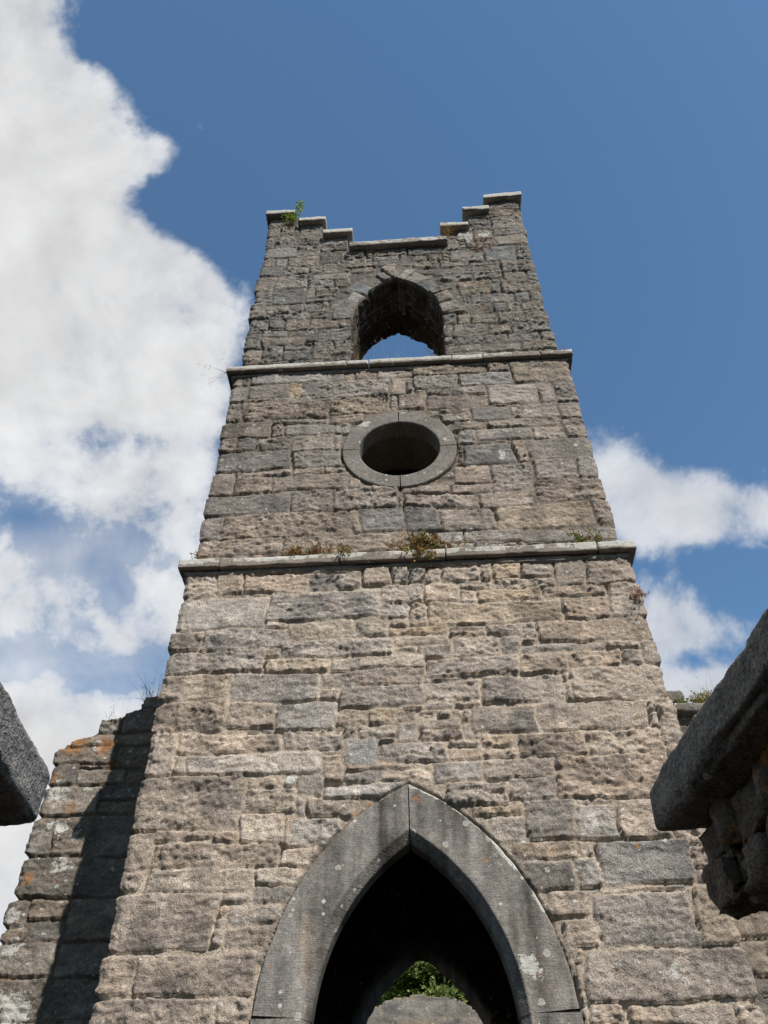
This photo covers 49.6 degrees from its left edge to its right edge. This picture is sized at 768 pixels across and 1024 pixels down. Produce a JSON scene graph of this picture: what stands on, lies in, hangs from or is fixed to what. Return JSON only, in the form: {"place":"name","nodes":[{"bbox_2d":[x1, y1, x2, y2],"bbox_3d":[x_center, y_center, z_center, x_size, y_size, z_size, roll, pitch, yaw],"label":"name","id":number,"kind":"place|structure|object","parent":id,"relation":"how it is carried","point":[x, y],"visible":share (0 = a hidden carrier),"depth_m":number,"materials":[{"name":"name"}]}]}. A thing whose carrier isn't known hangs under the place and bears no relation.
{"place":"outdoors","nodes":[
{"label":"outdoors","id":0,"kind":"place"},
{"bbox_2d":[0,682,49,825],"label":"gateway wall","id":1,"kind":"structure","parent":0,"point":[24,777],"depth_m":1.91,"materials":[{"name":"stone"}]},
{"bbox_2d":[0,0,767,945],"label":"sky","id":2,"kind":"structure","parent":0,"point":[147,146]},
{"bbox_2d":[375,960,473,1009],"bbox_3d":[1.679,15.277,24.232,9.755,15.930,9.636,-3,-45,2],"label":"conifer tree","id":3,"kind":"object","parent":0,"point":[419,977],"visible":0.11,"depth_m":23.75,"materials":[{"name":"green plant"}]},
{"bbox_2d":[367,995,482,1023],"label":"ruined wall","id":4,"kind":"structure","parent":0,"point":[418,1009],"depth_m":17.55,"materials":[{"name":"stone"}]},
{"bbox_2d":[89,191,766,1023],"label":"church tower","id":5,"kind":"structure","parent":0,"point":[375,769],"depth_m":7.04,"materials":[{"name":"stone"}]},
{"bbox_2d":[0,696,159,1023],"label":"ruined wall","id":6,"kind":"structure","parent":5,"relation":"attached to","point":[59,917],"depth_m":7.47,"materials":[{"name":"stone"}]},
{"bbox_2d":[121,670,163,701],"bbox_3d":[-2.542,1.907,9.051,0.734,0.495,0.517,-3,-45,2],"label":"grass tuft","id":7,"kind":"object","parent":6,"relation":"on","point":[147,691],"visible":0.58,"depth_m":8.97,"materials":[{"name":"plant"}]},
{"bbox_2d":[190,551,207,558],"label":"ledge plant","id":8,"kind":"object","parent":5,"relation":"on","point":[197,555],"visible":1,"depth_m":8.02,"materials":[{"name":"green plant"}]},
{"bbox_2d":[200,360,226,383],"bbox_3d":[-2.121,-1.764,10.349,0.448,0.425,0.449,-3,-45,2],"label":"grass tuft","id":9,"kind":"object","parent":5,"relation":"attached to","point":[218,375],"visible":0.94,"depth_m":10.41,"materials":[{"name":"plant"}]},
{"bbox_2d":[282,199,305,224],"bbox_3d":[-1.483,-4.789,13.322,0.406,0.829,0.302,17,-48,-17],"label":"sapling","id":10,"kind":"object","parent":5,"relation":"on","point":[301,205],"visible":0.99,"depth_m":13.32,"materials":[{"name":"green plant"}]},
{"bbox_2d":[285,540,333,555],"bbox_3d":[-0.718,0.342,7.988,0.483,0.187,0.213,-3,-45,2],"label":"ledge plant","id":11,"kind":"object","parent":5,"relation":"on","point":[315,550],"visible":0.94,"depth_m":7.99,"materials":[{"name":"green plant"}]},
{"bbox_2d":[334,542,352,554],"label":"ledge plant","id":12,"kind":"object","parent":5,"relation":"on","point":[342,550],"visible":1,"depth_m":7.85,"materials":[{"name":"green plant"}]},
{"bbox_2d":[354,335,368,359],"bbox_3d":[-0.264,-1.937,11.028,0.343,0.529,0.743,-3,-45,2],"label":"grass tuft","id":13,"kind":"object","parent":5,"relation":"on","point":[359,353],"visible":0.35,"depth_m":10.89,"materials":[{"name":"plant"}]},
{"bbox_2d":[385,538,411,550],"bbox_3d":[0.156,0.327,7.983,0.302,0.170,0.132,-8,-46,8],"label":"ledge plant","id":14,"kind":"object","parent":5,"relation":"on","point":[392,547],"visible":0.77,"depth_m":7.96,"materials":[{"name":"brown plant"}]},
{"bbox_2d":[396,529,445,560],"bbox_3d":[0.352,0.321,7.872,0.467,0.454,0.270,12,-46,-12],"label":"ledge plant","id":15,"kind":"object","parent":5,"relation":"on","point":[419,544],"visible":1,"depth_m":7.92,"materials":[{"name":"green plant"}]},
{"bbox_2d":[429,535,468,550],"bbox_3d":[0.591,0.312,7.959,0.443,0.176,0.160,3,-45,-4],"label":"ledge plant","id":16,"kind":"object","parent":5,"relation":"on","point":[442,546],"visible":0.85,"depth_m":7.95,"materials":[{"name":"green plant"}]},
{"bbox_2d":[440,220,457,238],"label":"grass tuft","id":17,"kind":"object","parent":5,"relation":"attached to","point":[449,231],"visible":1,"depth_m":12.51,"materials":[{"name":"plant"}]},
{"bbox_2d":[473,233,486,241],"bbox_3d":[1.440,-4.123,12.467,0.226,0.126,0.190,-3,-45,2],"label":"stonecrop","id":18,"kind":"object","parent":5,"relation":"attached to","point":[481,239],"visible":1,"depth_m":12.50,"materials":[{"name":"brown plant"}]},
{"bbox_2d":[474,242,493,250],"bbox_3d":[1.477,-3.915,12.257,0.306,0.169,0.202,-3,-45,2],"label":"stonecrop","id":19,"kind":"object","parent":5,"relation":"attached to","point":[481,249],"visible":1,"depth_m":12.30,"materials":[{"name":"brown plant"}]},
{"bbox_2d":[567,527,601,542],"bbox_3d":[1.908,0.218,7.893,0.358,0.215,0.158,5,-45,-5],"label":"ledge plant","id":20,"kind":"object","parent":5,"relation":"on","point":[582,539],"visible":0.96,"depth_m":7.88,"materials":[{"name":"green plant"}]},
{"bbox_2d":[628,585,648,598],"bbox_3d":[2.244,0.716,7.345,0.166,0.201,0.199,-26,-50,23],"label":"stonecrop","id":21,"kind":"object","parent":5,"relation":"attached to","point":[637,591],"visible":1,"depth_m":7.38,"materials":[{"name":"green plant"}]},
{"bbox_2d":[666,690,767,1023],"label":"ruined wall","id":22,"kind":"structure","parent":5,"relation":"attached to","point":[753,932],"depth_m":6.83,"materials":[{"name":"stone"}]},
{"bbox_2d":[675,696,694,702],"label":"moss clump","id":23,"kind":"object","parent":22,"relation":"on","point":[684,701],"visible":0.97,"depth_m":8.33,"materials":[{"name":"green plant"}]},
{"bbox_2d":[690,688,712,702],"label":"heath tuft","id":24,"kind":"object","parent":22,"relation":"on","point":[698,699],"visible":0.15,"depth_m":8.42,"materials":[{"name":"green plant"}]},
{"bbox_2d":[649,608,767,919],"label":"gateway wall","id":25,"kind":"structure","parent":0,"point":[712,778],"depth_m":1.69,"materials":[{"name":"stone"}]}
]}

